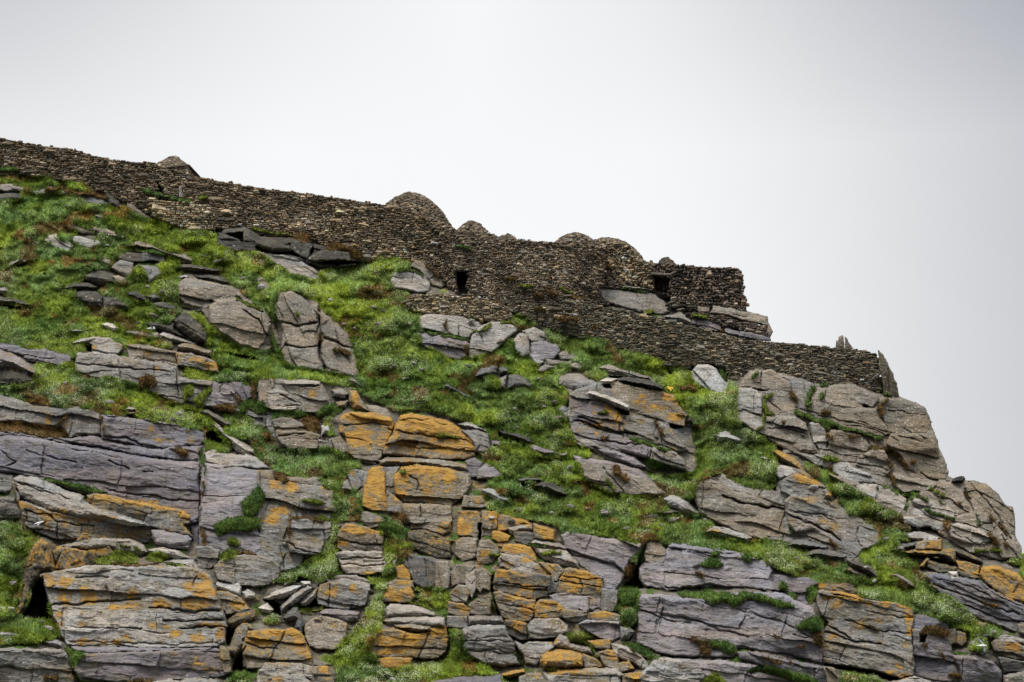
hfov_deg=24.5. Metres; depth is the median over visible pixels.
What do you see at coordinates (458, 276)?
doorway
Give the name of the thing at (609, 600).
rock block
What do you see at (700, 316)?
moss cushion
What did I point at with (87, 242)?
rock outcrop
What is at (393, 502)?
rock block
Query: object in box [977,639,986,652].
seabird
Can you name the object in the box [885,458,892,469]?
moss cushion
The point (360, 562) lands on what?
rock block
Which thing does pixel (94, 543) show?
stone slab
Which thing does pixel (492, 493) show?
boulder
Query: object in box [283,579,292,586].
stone slab
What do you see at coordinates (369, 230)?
dry stone wall
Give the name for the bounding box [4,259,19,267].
stone slab
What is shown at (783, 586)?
turf cushion
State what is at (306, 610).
moss cushion
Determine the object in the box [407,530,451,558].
rock
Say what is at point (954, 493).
rock outcrop
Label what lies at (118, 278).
rock outcrop
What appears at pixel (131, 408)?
stone slab
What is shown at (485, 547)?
rock block
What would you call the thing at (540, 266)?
dry stone wall
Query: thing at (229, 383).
cliff face
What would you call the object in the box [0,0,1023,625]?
sky
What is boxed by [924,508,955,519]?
turf cushion
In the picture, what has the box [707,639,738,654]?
turf cushion
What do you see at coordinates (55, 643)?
stone slab
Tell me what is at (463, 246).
turf cushion
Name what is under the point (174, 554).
stone slab
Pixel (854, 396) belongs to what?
rock outcrop
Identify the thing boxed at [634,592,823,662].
cliff face
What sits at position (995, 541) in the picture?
moss cushion
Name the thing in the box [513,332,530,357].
rock outcrop
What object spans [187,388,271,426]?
rock outcrop
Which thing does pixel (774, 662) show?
moss cushion
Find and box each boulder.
[0,193,22,201]
[0,369,33,384]
[64,282,96,290]
[76,290,102,307]
[86,270,113,285]
[101,258,111,264]
[102,323,117,329]
[103,296,128,308]
[127,291,146,301]
[146,322,184,337]
[154,301,182,310]
[174,314,206,344]
[242,589,255,599]
[258,602,273,613]
[283,607,303,632]
[321,425,329,434]
[331,388,347,398]
[336,400,347,407]
[341,479,351,491]
[475,365,497,376]
[482,488,509,501]
[490,440,499,447]
[498,373,507,389]
[499,365,508,375]
[507,374,530,389]
[531,445,556,455]
[533,359,543,365]
[539,648,583,669]
[558,372,600,390]
[620,626,634,639]
[663,312,691,324]
[664,495,699,514]
[675,308,687,311]
[822,487,832,500]
[847,560,876,577]
[890,574,914,587]
[948,571,958,578]
[951,476,964,482]
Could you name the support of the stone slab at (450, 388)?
on the hillside
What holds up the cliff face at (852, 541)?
on the hillside
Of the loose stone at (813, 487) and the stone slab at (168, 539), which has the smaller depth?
the stone slab at (168, 539)
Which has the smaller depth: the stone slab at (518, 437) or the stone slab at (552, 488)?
the stone slab at (552, 488)
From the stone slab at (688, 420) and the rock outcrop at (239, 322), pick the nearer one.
the stone slab at (688, 420)
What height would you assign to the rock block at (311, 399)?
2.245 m
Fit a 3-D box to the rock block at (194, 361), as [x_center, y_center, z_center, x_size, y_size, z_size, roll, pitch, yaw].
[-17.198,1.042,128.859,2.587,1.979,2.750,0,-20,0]
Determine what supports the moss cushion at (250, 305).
on the rock outcrop at (239, 322)
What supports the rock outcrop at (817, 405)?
on the cliff face at (899, 467)
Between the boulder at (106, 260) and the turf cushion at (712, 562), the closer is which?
the turf cushion at (712, 562)
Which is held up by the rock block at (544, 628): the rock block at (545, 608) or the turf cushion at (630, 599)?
the rock block at (545, 608)
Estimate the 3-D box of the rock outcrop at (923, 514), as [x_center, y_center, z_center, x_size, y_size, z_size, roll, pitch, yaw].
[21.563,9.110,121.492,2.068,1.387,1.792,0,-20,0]
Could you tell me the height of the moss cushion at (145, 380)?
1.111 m
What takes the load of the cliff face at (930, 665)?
on the hillside
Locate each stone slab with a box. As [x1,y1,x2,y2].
[0,287,7,293]
[0,297,41,308]
[0,349,34,375]
[0,632,19,637]
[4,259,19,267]
[13,475,148,526]
[45,640,62,648]
[54,538,147,555]
[72,336,96,343]
[105,192,120,208]
[124,406,137,411]
[125,241,192,263]
[126,203,155,219]
[146,294,161,302]
[148,547,190,558]
[151,529,191,548]
[159,332,197,344]
[164,559,197,567]
[174,264,219,273]
[177,342,211,356]
[195,275,229,285]
[200,410,230,426]
[213,422,254,455]
[214,581,241,595]
[227,609,256,628]
[228,623,253,656]
[245,438,253,444]
[264,585,300,599]
[280,586,312,612]
[281,379,320,388]
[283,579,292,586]
[300,587,318,605]
[301,581,311,586]
[319,609,359,622]
[349,378,363,387]
[379,457,467,470]
[382,616,445,626]
[385,603,434,617]
[393,623,429,632]
[428,674,501,681]
[444,383,470,397]
[457,422,485,432]
[468,615,504,625]
[498,430,532,444]
[502,669,525,677]
[507,524,532,534]
[517,478,540,482]
[530,539,566,549]
[532,546,578,567]
[535,480,567,496]
[542,667,621,681]
[553,634,592,654]
[586,390,628,410]
[600,364,649,379]
[600,378,615,383]
[616,377,663,390]
[623,285,653,292]
[656,509,679,514]
[681,408,697,424]
[704,526,751,542]
[715,431,740,442]
[773,450,811,477]
[787,539,827,549]
[806,547,844,559]
[828,591,862,600]
[845,567,869,578]
[893,543,915,550]
[903,549,956,564]
[919,557,930,567]
[955,551,982,562]
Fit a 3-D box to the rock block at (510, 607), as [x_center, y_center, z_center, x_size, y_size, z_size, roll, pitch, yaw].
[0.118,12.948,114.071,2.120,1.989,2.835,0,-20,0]
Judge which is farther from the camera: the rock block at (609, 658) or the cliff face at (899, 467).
the cliff face at (899, 467)
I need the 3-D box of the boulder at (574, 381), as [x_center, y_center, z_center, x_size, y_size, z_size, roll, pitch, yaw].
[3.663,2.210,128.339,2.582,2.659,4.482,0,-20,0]
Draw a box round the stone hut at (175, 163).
[156,156,199,184]
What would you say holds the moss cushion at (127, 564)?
on the rock block at (160, 606)
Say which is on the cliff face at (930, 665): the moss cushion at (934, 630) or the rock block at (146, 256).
the moss cushion at (934, 630)
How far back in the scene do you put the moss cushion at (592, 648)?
111.56 m
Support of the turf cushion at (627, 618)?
on the hillside
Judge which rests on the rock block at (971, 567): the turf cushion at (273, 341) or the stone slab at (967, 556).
the stone slab at (967, 556)
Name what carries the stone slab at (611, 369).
on the hillside
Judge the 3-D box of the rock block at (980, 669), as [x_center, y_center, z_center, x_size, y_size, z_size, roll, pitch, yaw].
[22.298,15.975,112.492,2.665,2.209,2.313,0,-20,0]
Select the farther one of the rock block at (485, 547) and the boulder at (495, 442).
the boulder at (495, 442)
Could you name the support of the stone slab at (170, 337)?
on the stone slab at (192, 348)
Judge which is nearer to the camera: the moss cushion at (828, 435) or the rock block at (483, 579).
the rock block at (483, 579)
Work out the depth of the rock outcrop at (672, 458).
123.36 m
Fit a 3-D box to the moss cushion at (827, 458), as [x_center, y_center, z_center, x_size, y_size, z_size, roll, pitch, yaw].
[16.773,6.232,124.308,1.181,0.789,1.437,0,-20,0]
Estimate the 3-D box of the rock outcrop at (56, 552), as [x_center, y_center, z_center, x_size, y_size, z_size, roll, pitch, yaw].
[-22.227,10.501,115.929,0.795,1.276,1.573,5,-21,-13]
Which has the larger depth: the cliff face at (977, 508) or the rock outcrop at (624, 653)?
the cliff face at (977, 508)
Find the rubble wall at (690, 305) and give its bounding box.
[665,299,697,312]
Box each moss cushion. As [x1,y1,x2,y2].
[0,420,67,438]
[41,674,58,681]
[43,183,106,199]
[55,414,67,427]
[93,548,137,564]
[99,415,105,430]
[113,560,158,566]
[116,543,138,550]
[128,676,153,681]
[136,373,158,389]
[144,548,168,562]
[166,561,183,567]
[174,445,189,456]
[182,384,195,401]
[193,386,212,407]
[197,193,207,199]
[198,527,207,545]
[201,478,205,496]
[213,402,238,413]
[218,548,238,561]
[227,536,240,546]
[228,390,242,401]
[235,297,263,310]
[237,549,256,554]
[249,380,257,400]
[251,225,291,236]
[269,470,290,483]
[286,518,293,537]
[287,512,322,522]
[291,231,312,242]
[299,414,320,432]
[300,496,323,505]
[300,606,322,613]
[317,330,323,340]
[317,513,331,521]
[325,241,362,259]
[332,347,351,355]
[390,510,409,524]
[399,467,405,474]
[403,599,433,610]
[425,264,441,277]
[436,431,459,439]
[443,318,448,329]
[463,343,468,354]
[472,323,491,331]
[488,552,499,557]
[497,275,516,282]
[500,319,514,324]
[519,283,534,287]
[533,291,545,296]
[534,305,545,312]
[540,548,561,556]
[545,287,556,295]
[545,666,557,671]
[556,314,577,323]
[560,286,572,293]
[565,630,592,645]
[571,294,582,299]
[588,643,598,658]
[597,410,608,414]
[598,434,610,440]
[599,263,610,268]
[604,477,616,489]
[611,463,629,481]
[622,563,635,582]
[643,308,653,313]
[653,418,664,436]
[678,383,696,391]
[689,636,711,656]
[691,312,707,318]
[695,570,704,579]
[703,671,726,681]
[756,415,766,430]
[762,391,774,415]
[762,655,794,665]
[787,389,799,404]
[798,642,805,649]
[810,630,824,649]
[818,406,831,415]
[821,453,839,463]
[825,432,835,438]
[826,538,838,550]
[848,434,860,438]
[863,623,880,632]
[868,443,909,469]
[876,403,885,416]
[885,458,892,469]
[888,471,895,484]
[920,630,927,648]
[921,623,951,638]
[928,485,945,497]
[939,649,946,661]
[942,520,953,531]
[947,671,961,678]
[974,545,1003,553]
[982,597,1000,607]
[986,514,996,522]
[986,531,999,547]
[997,523,1009,535]
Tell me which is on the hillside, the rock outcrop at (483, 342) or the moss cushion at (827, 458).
the rock outcrop at (483, 342)
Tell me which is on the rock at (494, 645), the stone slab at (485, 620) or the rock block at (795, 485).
the stone slab at (485, 620)
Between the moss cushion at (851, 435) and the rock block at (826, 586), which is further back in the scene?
the moss cushion at (851, 435)
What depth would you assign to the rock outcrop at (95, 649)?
110.49 m
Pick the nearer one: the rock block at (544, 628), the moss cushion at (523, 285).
the rock block at (544, 628)
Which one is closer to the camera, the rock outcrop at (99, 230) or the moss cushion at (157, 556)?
the moss cushion at (157, 556)
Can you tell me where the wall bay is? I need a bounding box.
[145,197,241,230]
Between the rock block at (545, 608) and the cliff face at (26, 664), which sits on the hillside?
the cliff face at (26, 664)
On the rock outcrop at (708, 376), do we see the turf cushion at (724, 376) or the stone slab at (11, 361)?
the turf cushion at (724, 376)
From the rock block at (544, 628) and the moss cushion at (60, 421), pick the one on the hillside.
the rock block at (544, 628)
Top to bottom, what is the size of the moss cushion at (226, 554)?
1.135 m
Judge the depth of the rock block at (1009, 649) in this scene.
112.93 m
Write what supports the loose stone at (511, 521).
on the stone slab at (523, 528)
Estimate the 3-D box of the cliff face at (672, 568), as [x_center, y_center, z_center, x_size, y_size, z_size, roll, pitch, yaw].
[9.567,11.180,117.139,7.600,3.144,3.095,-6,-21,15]
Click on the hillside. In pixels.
(38, 605)
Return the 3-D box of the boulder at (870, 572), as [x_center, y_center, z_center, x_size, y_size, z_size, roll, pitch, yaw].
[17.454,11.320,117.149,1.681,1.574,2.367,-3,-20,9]
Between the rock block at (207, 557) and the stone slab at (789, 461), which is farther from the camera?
the stone slab at (789, 461)
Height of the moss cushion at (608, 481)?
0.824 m
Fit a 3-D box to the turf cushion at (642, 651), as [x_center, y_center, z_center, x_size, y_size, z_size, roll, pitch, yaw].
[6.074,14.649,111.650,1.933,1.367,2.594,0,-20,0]
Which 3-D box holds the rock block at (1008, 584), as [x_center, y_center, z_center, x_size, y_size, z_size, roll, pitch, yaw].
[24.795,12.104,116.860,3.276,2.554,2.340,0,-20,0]
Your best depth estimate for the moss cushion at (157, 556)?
115.55 m
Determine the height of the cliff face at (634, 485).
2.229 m
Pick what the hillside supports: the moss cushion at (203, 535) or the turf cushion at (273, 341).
the turf cushion at (273, 341)
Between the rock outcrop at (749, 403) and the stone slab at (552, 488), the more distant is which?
the rock outcrop at (749, 403)
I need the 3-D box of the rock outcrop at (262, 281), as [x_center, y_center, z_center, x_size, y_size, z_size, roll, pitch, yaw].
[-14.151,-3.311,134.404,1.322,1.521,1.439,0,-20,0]
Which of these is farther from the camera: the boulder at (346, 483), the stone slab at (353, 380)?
the stone slab at (353, 380)
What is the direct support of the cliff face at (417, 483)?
on the hillside
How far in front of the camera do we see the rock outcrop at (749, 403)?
125.75 m
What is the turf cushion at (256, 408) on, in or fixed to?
on the hillside
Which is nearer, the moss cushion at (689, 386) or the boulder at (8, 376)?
the boulder at (8, 376)
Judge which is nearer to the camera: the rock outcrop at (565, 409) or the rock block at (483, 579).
the rock block at (483, 579)
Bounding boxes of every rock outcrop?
[0,172,21,176]
[0,183,65,194]
[0,343,71,364]
[0,395,100,437]
[0,431,201,460]
[0,472,13,492]
[0,496,21,518]
[44,234,73,249]
[52,546,62,564]
[66,222,124,237]
[71,236,108,246]
[71,646,218,653]
[75,533,90,541]
[78,195,107,203]
[111,260,133,276]
[112,275,129,283]
[125,331,159,337]
[140,265,161,281]
[154,676,217,681]
[178,279,240,308]
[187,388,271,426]
[204,449,269,469]
[208,297,270,349]
[210,381,241,405]
[217,227,361,269]
[232,383,251,400]
[254,238,290,250]
[257,277,269,287]
[260,252,319,279]
[276,291,321,362]
[314,309,356,377]
[365,405,390,416]
[391,271,430,293]
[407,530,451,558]
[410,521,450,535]
[411,260,446,287]
[418,313,480,338]
[418,332,468,358]
[461,430,490,452]
[468,322,517,357]
[477,463,501,478]
[497,514,531,531]
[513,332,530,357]
[522,327,545,341]
[529,340,560,360]
[533,523,554,540]
[538,364,553,371]
[545,359,566,365]
[558,350,574,359]
[559,405,570,417]
[571,362,582,368]
[576,442,594,449]
[598,448,645,467]
[599,288,669,314]
[611,643,648,669]
[640,657,706,681]
[650,446,686,469]
[691,364,726,391]
[710,305,772,337]
[736,651,826,681]
[737,387,762,430]
[741,370,761,388]
[757,416,819,452]
[761,369,801,414]
[775,465,794,478]
[781,376,812,408]
[802,453,832,468]
[809,422,828,448]
[810,388,828,419]
[823,495,839,510]
[825,384,878,408]
[828,430,870,454]
[829,405,890,436]
[832,460,876,482]
[855,449,892,476]
[855,483,877,498]
[877,485,906,508]
[879,396,931,432]
[886,433,946,479]
[891,473,935,492]
[891,676,930,681]
[903,517,943,529]
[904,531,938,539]
[911,498,955,516]
[913,507,946,525]
[927,491,941,498]
[937,480,970,509]
[947,522,992,545]
[956,512,976,526]
[957,569,980,579]
[963,482,1014,534]
[992,522,1021,559]
[994,635,1023,644]
[1003,670,1023,681]
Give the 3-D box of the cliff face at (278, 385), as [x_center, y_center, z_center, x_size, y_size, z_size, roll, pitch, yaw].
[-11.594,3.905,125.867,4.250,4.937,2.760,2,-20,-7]
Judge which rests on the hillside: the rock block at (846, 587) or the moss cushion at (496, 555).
the rock block at (846, 587)
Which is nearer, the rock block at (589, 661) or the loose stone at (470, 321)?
the rock block at (589, 661)
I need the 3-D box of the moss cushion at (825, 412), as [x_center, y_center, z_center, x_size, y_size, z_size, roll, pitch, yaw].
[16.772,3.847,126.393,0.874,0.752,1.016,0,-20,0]
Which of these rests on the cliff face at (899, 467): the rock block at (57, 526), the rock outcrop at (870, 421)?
the rock outcrop at (870, 421)
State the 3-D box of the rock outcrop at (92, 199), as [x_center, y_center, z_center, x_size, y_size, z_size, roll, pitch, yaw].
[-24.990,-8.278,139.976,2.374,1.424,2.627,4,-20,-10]
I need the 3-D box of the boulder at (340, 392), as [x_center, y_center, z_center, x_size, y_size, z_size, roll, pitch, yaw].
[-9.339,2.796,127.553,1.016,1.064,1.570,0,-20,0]
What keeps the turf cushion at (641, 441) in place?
on the rock outcrop at (672, 458)
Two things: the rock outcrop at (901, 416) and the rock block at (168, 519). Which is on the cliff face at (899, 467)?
the rock outcrop at (901, 416)
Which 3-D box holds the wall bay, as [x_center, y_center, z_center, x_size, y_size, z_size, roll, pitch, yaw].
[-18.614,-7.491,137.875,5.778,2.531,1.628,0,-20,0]
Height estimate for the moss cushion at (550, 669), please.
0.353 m
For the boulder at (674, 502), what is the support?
on the hillside
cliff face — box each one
[0,435,200,542]
[0,647,76,681]
[75,352,212,409]
[101,415,204,448]
[178,278,279,350]
[198,463,260,554]
[216,381,261,411]
[257,378,330,447]
[257,469,334,571]
[275,290,358,377]
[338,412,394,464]
[383,412,475,460]
[393,464,471,505]
[561,531,641,589]
[568,381,697,474]
[571,398,623,434]
[572,427,651,458]
[573,455,665,494]
[578,462,664,494]
[623,412,687,451]
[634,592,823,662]
[637,542,777,591]
[657,658,791,681]
[694,476,789,538]
[712,465,878,562]
[739,369,948,501]
[770,574,816,604]
[784,496,880,557]
[829,473,1021,560]
[912,613,958,681]
[926,573,1023,631]
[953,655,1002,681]
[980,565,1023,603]
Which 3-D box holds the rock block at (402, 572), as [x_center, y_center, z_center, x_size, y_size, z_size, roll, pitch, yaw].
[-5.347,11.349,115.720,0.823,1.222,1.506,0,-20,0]
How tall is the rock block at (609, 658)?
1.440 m
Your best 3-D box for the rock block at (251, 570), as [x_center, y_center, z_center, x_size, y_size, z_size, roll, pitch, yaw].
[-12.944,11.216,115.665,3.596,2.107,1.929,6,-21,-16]
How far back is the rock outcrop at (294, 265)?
135.69 m
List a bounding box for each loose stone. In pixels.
[44,625,53,631]
[149,313,157,317]
[257,284,264,289]
[468,319,474,324]
[507,519,515,524]
[600,509,608,514]
[782,449,791,453]
[809,485,818,489]
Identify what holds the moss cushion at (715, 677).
on the rock outcrop at (666, 669)
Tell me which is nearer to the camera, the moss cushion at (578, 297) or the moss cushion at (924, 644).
the moss cushion at (924, 644)
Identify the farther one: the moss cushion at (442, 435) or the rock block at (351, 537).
the moss cushion at (442, 435)
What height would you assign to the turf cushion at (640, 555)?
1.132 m
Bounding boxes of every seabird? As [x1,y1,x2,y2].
[34,518,43,526]
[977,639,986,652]
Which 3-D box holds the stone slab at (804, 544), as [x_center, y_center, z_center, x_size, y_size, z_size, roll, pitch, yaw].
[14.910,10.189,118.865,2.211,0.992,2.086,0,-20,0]
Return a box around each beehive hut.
[385,191,451,226]
[458,220,488,281]
[499,233,517,239]
[555,232,597,245]
[593,237,642,289]
[654,257,676,291]
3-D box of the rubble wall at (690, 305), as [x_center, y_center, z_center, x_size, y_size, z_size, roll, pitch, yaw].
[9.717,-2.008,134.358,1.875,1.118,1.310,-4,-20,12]
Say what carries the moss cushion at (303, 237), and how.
attached to the dry stone wall at (369, 230)
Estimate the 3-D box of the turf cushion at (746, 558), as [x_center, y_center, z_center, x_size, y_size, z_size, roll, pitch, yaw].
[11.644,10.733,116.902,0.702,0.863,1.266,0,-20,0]
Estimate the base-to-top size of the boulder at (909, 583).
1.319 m
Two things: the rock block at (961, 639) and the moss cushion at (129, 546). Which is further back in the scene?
the moss cushion at (129, 546)
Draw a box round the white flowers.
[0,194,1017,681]
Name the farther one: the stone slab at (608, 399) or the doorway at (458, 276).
the doorway at (458, 276)
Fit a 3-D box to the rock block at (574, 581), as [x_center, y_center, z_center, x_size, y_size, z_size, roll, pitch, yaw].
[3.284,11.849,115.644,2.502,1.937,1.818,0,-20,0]
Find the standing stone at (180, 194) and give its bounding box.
[179,186,182,197]
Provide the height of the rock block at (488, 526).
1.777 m
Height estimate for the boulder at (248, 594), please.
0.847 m
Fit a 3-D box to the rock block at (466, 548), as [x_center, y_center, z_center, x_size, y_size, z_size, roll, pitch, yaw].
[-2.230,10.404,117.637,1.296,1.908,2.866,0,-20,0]
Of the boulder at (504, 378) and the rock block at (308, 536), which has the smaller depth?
the rock block at (308, 536)
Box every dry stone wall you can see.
[0,138,444,277]
[402,293,514,323]
[438,225,609,312]
[507,295,881,392]
[603,242,654,288]
[652,262,749,311]
[685,312,768,336]
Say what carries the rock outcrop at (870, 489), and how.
on the hillside
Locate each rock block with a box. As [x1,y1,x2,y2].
[12,482,154,543]
[38,565,228,647]
[55,546,87,569]
[74,646,232,681]
[78,550,96,566]
[86,336,122,356]
[87,493,191,536]
[89,546,112,556]
[117,252,144,262]
[126,343,176,364]
[141,252,164,261]
[175,352,218,372]
[196,545,219,569]
[213,554,279,586]
[216,590,249,614]
[219,645,232,673]
[242,627,311,669]
[257,662,312,681]
[258,378,273,402]
[267,388,301,410]
[272,417,305,430]
[275,430,320,448]
[281,383,328,411]
[285,517,331,554]
[291,241,313,258]
[304,615,347,649]
[307,250,360,266]
[312,666,333,681]
[316,582,367,609]
[318,439,328,449]
[326,575,370,590]
[329,436,348,453]
[334,550,385,575]
[337,523,383,550]
[346,469,367,489]
[359,511,384,528]
[362,466,386,510]
[371,626,448,659]
[379,657,412,668]
[382,586,414,603]
[383,466,399,486]
[386,490,402,512]
[387,579,413,587]
[396,564,410,579]
[402,503,452,522]
[404,553,437,586]
[435,561,450,588]
[446,615,467,627]
[447,601,469,617]
[449,584,469,602]
[450,564,474,586]
[454,537,478,561]
[457,510,480,537]
[460,458,481,477]
[461,495,486,507]
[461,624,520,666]
[465,570,476,598]
[468,599,491,614]
[473,568,491,592]
[476,539,499,563]
[480,510,498,535]
[492,531,510,541]
[492,568,551,599]
[493,591,535,622]
[498,553,550,574]
[501,544,537,562]
[505,619,531,640]
[513,531,533,544]
[514,640,553,665]
[518,673,546,681]
[527,618,567,639]
[533,599,563,618]
[538,562,563,594]
[549,593,600,611]
[554,567,601,598]
[562,608,586,622]
[579,619,620,642]
[582,653,602,667]
[587,639,610,649]
[589,611,619,620]
[598,589,617,611]
[599,649,634,672]
[609,381,686,426]
[621,672,662,681]
[643,539,665,561]
[692,319,721,331]
[697,305,709,312]
[724,327,739,335]
[739,331,770,340]
[779,472,823,502]
[816,580,840,591]
[816,591,914,679]
[822,666,838,681]
[833,582,856,594]
[915,540,929,549]
[923,539,941,549]
[927,556,957,572]
[947,628,956,644]
[957,560,979,575]
[957,631,966,646]
[991,639,1023,660]
[998,656,1023,672]
[1017,623,1023,633]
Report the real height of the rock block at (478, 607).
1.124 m
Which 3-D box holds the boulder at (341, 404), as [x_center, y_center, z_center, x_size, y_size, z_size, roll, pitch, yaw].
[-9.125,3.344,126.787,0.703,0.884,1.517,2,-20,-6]
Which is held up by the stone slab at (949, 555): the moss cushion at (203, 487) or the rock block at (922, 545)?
the rock block at (922, 545)
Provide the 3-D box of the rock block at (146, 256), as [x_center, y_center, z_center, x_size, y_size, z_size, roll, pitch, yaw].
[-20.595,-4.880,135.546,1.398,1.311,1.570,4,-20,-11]
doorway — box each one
[454,268,469,296]
[651,272,670,298]
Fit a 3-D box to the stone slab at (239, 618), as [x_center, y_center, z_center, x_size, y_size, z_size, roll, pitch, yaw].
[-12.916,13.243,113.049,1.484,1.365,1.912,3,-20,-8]
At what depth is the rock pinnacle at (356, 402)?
126.25 m
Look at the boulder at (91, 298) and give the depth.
131.01 m
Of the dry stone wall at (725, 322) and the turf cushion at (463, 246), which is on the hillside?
the dry stone wall at (725, 322)
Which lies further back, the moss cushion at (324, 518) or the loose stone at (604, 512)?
the loose stone at (604, 512)
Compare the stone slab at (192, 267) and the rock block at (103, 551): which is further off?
the stone slab at (192, 267)
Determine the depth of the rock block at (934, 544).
118.52 m
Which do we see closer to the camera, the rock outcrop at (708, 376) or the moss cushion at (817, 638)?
the moss cushion at (817, 638)
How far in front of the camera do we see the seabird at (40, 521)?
113.81 m
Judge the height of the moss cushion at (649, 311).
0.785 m
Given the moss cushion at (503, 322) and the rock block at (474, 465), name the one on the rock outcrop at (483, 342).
the moss cushion at (503, 322)
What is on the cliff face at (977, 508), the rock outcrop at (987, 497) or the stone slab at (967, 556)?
the rock outcrop at (987, 497)
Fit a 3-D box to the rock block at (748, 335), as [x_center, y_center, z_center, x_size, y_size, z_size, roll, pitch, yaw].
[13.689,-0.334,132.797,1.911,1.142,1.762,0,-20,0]
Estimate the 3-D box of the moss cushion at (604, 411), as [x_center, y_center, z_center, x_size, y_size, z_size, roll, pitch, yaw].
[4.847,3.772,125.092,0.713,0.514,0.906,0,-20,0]
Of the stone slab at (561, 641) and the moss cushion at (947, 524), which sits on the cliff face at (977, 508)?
the moss cushion at (947, 524)
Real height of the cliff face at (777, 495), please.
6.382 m
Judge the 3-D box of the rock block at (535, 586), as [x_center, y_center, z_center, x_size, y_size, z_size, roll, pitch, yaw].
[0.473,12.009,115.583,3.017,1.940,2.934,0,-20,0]
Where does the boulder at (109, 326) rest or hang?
on the hillside
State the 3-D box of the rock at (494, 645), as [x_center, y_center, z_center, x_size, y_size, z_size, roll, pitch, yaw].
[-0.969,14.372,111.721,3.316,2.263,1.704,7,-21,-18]
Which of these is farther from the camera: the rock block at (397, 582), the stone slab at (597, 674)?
the rock block at (397, 582)
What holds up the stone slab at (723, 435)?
on the hillside
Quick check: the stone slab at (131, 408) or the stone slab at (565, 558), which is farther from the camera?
the stone slab at (131, 408)
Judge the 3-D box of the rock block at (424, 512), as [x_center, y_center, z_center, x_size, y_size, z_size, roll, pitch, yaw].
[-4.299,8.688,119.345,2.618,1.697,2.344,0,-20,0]
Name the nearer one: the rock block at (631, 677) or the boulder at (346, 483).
the rock block at (631, 677)
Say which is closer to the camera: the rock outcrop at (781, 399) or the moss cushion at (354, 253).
the rock outcrop at (781, 399)
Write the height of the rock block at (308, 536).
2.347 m
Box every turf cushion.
[0,165,19,171]
[39,476,106,493]
[64,645,85,670]
[135,247,164,255]
[141,187,190,204]
[198,446,206,474]
[212,514,261,536]
[237,398,265,413]
[237,399,267,416]
[238,485,265,516]
[270,332,281,357]
[270,407,311,418]
[315,401,342,418]
[378,521,409,541]
[406,267,424,277]
[416,326,469,341]
[453,244,470,249]
[489,588,496,612]
[513,651,523,665]
[526,541,545,547]
[601,284,647,292]
[614,603,622,610]
[616,584,642,606]
[617,600,640,625]
[621,640,660,660]
[627,436,670,451]
[631,548,644,564]
[644,457,670,470]
[676,586,794,608]
[699,556,723,568]
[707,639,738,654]
[709,548,720,556]
[719,368,728,379]
[740,551,752,562]
[748,664,819,681]
[751,371,759,379]
[779,579,788,590]
[787,591,798,599]
[793,409,883,440]
[795,616,824,632]
[804,385,817,410]
[804,585,819,603]
[818,417,832,429]
[819,391,825,399]
[820,381,829,386]
[880,483,928,502]
[903,494,913,509]
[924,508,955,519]
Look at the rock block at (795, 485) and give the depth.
121.28 m
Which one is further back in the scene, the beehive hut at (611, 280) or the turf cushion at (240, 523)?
the beehive hut at (611, 280)
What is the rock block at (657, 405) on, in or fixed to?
on the hillside
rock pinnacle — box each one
[16,538,55,614]
[348,390,368,411]
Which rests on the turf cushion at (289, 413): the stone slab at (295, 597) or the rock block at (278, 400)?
the rock block at (278, 400)
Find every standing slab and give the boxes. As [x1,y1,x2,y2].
[836,335,844,348]
[845,337,852,348]
[878,350,887,395]
[887,362,898,396]
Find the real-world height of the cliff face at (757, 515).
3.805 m
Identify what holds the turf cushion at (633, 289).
on the rock outcrop at (633, 300)
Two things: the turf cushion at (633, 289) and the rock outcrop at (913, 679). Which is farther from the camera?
the turf cushion at (633, 289)
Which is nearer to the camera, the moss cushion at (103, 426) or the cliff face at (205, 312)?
the moss cushion at (103, 426)
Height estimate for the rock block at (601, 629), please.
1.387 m
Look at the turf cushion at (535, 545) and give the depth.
116.91 m
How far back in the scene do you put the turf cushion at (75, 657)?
109.41 m
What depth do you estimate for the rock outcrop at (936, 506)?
121.46 m
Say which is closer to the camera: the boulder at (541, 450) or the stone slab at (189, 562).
the stone slab at (189, 562)
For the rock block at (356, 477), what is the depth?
121.03 m
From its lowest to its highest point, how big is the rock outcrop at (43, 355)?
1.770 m
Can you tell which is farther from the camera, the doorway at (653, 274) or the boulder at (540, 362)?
the doorway at (653, 274)
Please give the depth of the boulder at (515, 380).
127.79 m
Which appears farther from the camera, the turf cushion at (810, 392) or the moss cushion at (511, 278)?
the moss cushion at (511, 278)
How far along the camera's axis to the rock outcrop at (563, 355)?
130.43 m
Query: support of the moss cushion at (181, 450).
on the cliff face at (163, 482)
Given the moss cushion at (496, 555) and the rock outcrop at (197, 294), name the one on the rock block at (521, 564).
the moss cushion at (496, 555)
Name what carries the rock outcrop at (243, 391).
on the cliff face at (229, 383)
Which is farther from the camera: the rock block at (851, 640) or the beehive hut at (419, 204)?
the beehive hut at (419, 204)
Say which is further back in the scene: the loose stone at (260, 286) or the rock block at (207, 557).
the loose stone at (260, 286)
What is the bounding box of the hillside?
[0,175,1023,681]
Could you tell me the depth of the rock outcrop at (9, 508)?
116.89 m
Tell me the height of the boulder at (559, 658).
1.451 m
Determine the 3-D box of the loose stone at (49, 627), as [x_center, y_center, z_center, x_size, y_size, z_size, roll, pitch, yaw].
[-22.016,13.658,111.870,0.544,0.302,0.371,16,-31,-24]
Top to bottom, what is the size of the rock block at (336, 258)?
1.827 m
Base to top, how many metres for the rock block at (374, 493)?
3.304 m
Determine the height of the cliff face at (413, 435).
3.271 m

